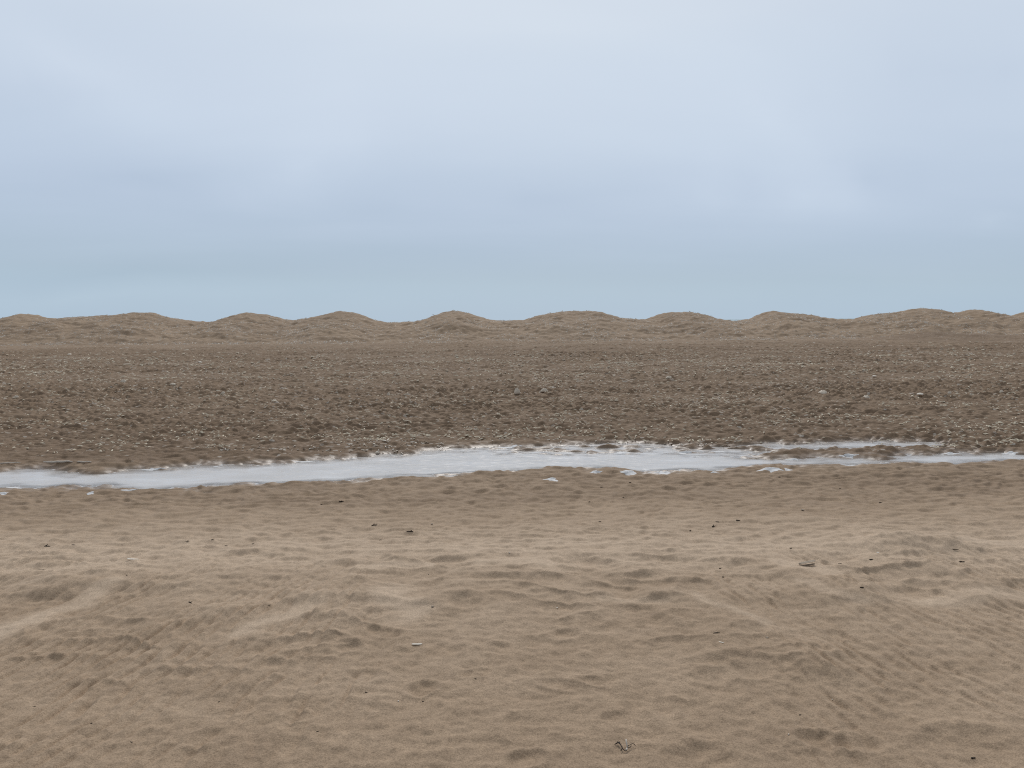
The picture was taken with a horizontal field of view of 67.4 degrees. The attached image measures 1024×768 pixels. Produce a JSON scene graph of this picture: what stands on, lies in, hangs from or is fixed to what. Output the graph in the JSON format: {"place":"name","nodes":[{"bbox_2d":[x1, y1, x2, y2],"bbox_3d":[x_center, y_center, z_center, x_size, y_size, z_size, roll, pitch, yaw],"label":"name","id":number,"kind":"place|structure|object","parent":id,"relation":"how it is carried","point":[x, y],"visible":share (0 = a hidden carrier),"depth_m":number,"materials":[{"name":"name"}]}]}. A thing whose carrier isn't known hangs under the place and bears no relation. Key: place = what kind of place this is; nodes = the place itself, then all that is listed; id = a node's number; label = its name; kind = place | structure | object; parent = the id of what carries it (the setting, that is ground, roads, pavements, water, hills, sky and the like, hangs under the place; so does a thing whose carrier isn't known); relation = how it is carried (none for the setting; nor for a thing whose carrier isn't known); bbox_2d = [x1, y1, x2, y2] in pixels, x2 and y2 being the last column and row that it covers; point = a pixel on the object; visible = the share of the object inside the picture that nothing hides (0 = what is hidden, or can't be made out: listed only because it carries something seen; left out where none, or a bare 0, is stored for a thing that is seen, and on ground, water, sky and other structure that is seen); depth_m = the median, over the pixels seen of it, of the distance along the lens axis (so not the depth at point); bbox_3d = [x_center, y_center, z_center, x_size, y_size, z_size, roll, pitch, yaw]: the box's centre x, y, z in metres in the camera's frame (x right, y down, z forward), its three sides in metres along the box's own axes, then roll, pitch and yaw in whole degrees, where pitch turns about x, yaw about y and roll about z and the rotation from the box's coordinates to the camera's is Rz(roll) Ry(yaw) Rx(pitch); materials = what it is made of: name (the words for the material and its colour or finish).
{"place":"outdoors","nodes":[
{"label":"outdoors","id":0,"kind":"place"},
{"bbox_2d":[0,331,1023,767],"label":"beach","id":1,"kind":"structure","parent":0,"point":[302,619],"depth_m":4.74,"materials":[{"name":"brown sand"}]},
{"bbox_2d":[43,460,72,462],"bbox_3d":[-5.318,0.913,8.999,0.333,0.034,0.037,-1,5,-3],"label":"driftwood stick","id":2,"kind":"object","parent":1,"relation":"on","point":[57,461],"visible":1,"depth_m":8.99,"materials":[{"name":"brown wood"}]},
{"bbox_2d":[0,333,1023,452],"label":"shell litter","id":3,"kind":"object","parent":1,"relation":"on","point":[471,359],"visible":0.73,"depth_m":16.46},
{"bbox_2d":[514,388,519,393],"bbox_3d":[0.108,0.143,16.451,0.132,0.142,0.142,-1,5,-5],"label":"pale stone","id":4,"kind":"object","parent":1,"relation":"on","point":[517,391],"visible":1,"depth_m":16.40,"materials":[{"name":"beige stone"}]},
{"bbox_2d":[543,477,557,481],"bbox_3d":[0.409,0.974,7.847,0.198,0.035,0.137,2,5,26],"label":"foam patch","id":5,"kind":"object","parent":1,"relation":"on","point":[552,479],"visible":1,"depth_m":7.82,"materials":[{"name":"white liquid"}]},
{"bbox_2d":[615,739,635,750],"bbox_3d":[0.404,1.294,2.756,0.077,0.026,0.050,1,5,18],"label":"seaweed sprig","id":6,"kind":"object","parent":1,"relation":"on","point":[627,745],"visible":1,"depth_m":2.76,"materials":[{"name":"brown plant"}]},
{"bbox_2d":[620,470,636,474],"bbox_3d":[1.253,0.950,8.208,0.203,0.039,0.156,3,6,38],"label":"foam patch","id":7,"kind":"object","parent":1,"relation":"on","point":[628,472],"visible":0.98,"depth_m":8.20,"materials":[{"name":"white liquid"}]},
{"bbox_2d":[654,471,669,473],"bbox_3d":[1.636,0.963,8.324,0.211,0.033,0.235,0,5,0],"label":"foam patch","id":8,"kind":"object","parent":1,"relation":"on","point":[664,472],"visible":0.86,"depth_m":8.32,"materials":[{"name":"white liquid"}]},
{"bbox_2d":[758,467,783,471],"bbox_3d":[2.771,0.918,8.236,0.320,0.043,0.142,0,5,0],"label":"foam patch","id":9,"kind":"object","parent":1,"relation":"on","point":[771,469],"visible":1,"depth_m":8.24,"materials":[{"name":"white liquid"}]},
{"bbox_2d":[799,560,814,565],"bbox_3d":[1.806,1.093,4.685,0.117,0.028,0.038,-2,5,-14],"label":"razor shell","id":10,"kind":"object","parent":1,"relation":"on","point":[810,561],"visible":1,"depth_m":4.68},
{"bbox_2d":[839,454,858,457],"bbox_3d":[4.054,0.866,9.261,0.298,0.040,0.092,0,5,0],"label":"foam patch","id":11,"kind":"object","parent":1,"relation":"on","point":[849,455],"visible":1,"depth_m":9.27,"materials":[{"name":"white liquid"}]},
{"bbox_2d":[0,307,1023,345],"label":"dunes","id":12,"kind":"structure","parent":0,"point":[464,325],"depth_m":53.19,"materials":[{"name":"beige sand"}]},
{"bbox_2d":[0,440,1023,488],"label":"water","id":13,"kind":"structure","parent":0,"point":[462,460],"depth_m":8.93,"materials":[{"name":"grey liquid"}]},
{"bbox_2d":[143,468,164,470],"bbox_3d":[-4.128,0.975,8.810,0.295,0.026,0.074,0,5,0],"label":"foam patch","id":14,"kind":"object","parent":13,"relation":"on","point":[153,469],"visible":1,"depth_m":8.82,"materials":[{"name":"white liquid"}]},
{"bbox_2d":[1002,451,1017,454],"bbox_3d":[6.120,0.844,9.401,0.228,0.029,0.138,0,5,0],"label":"foam patch","id":15,"kind":"object","parent":13,"relation":"on","point":[1011,453],"visible":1,"depth_m":9.41,"materials":[{"name":"white liquid"}]},
{"bbox_2d":[0,0,1023,321],"label":"sky","id":16,"kind":"structure","parent":0,"point":[194,160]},
{"bbox_2d":[391,318,854,322],"bbox_3d":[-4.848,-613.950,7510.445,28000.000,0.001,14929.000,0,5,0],"label":"sea","id":17,"kind":"structure","parent":0,"point":[743,319],"depth_m":7420.11,"materials":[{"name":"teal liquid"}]}
]}

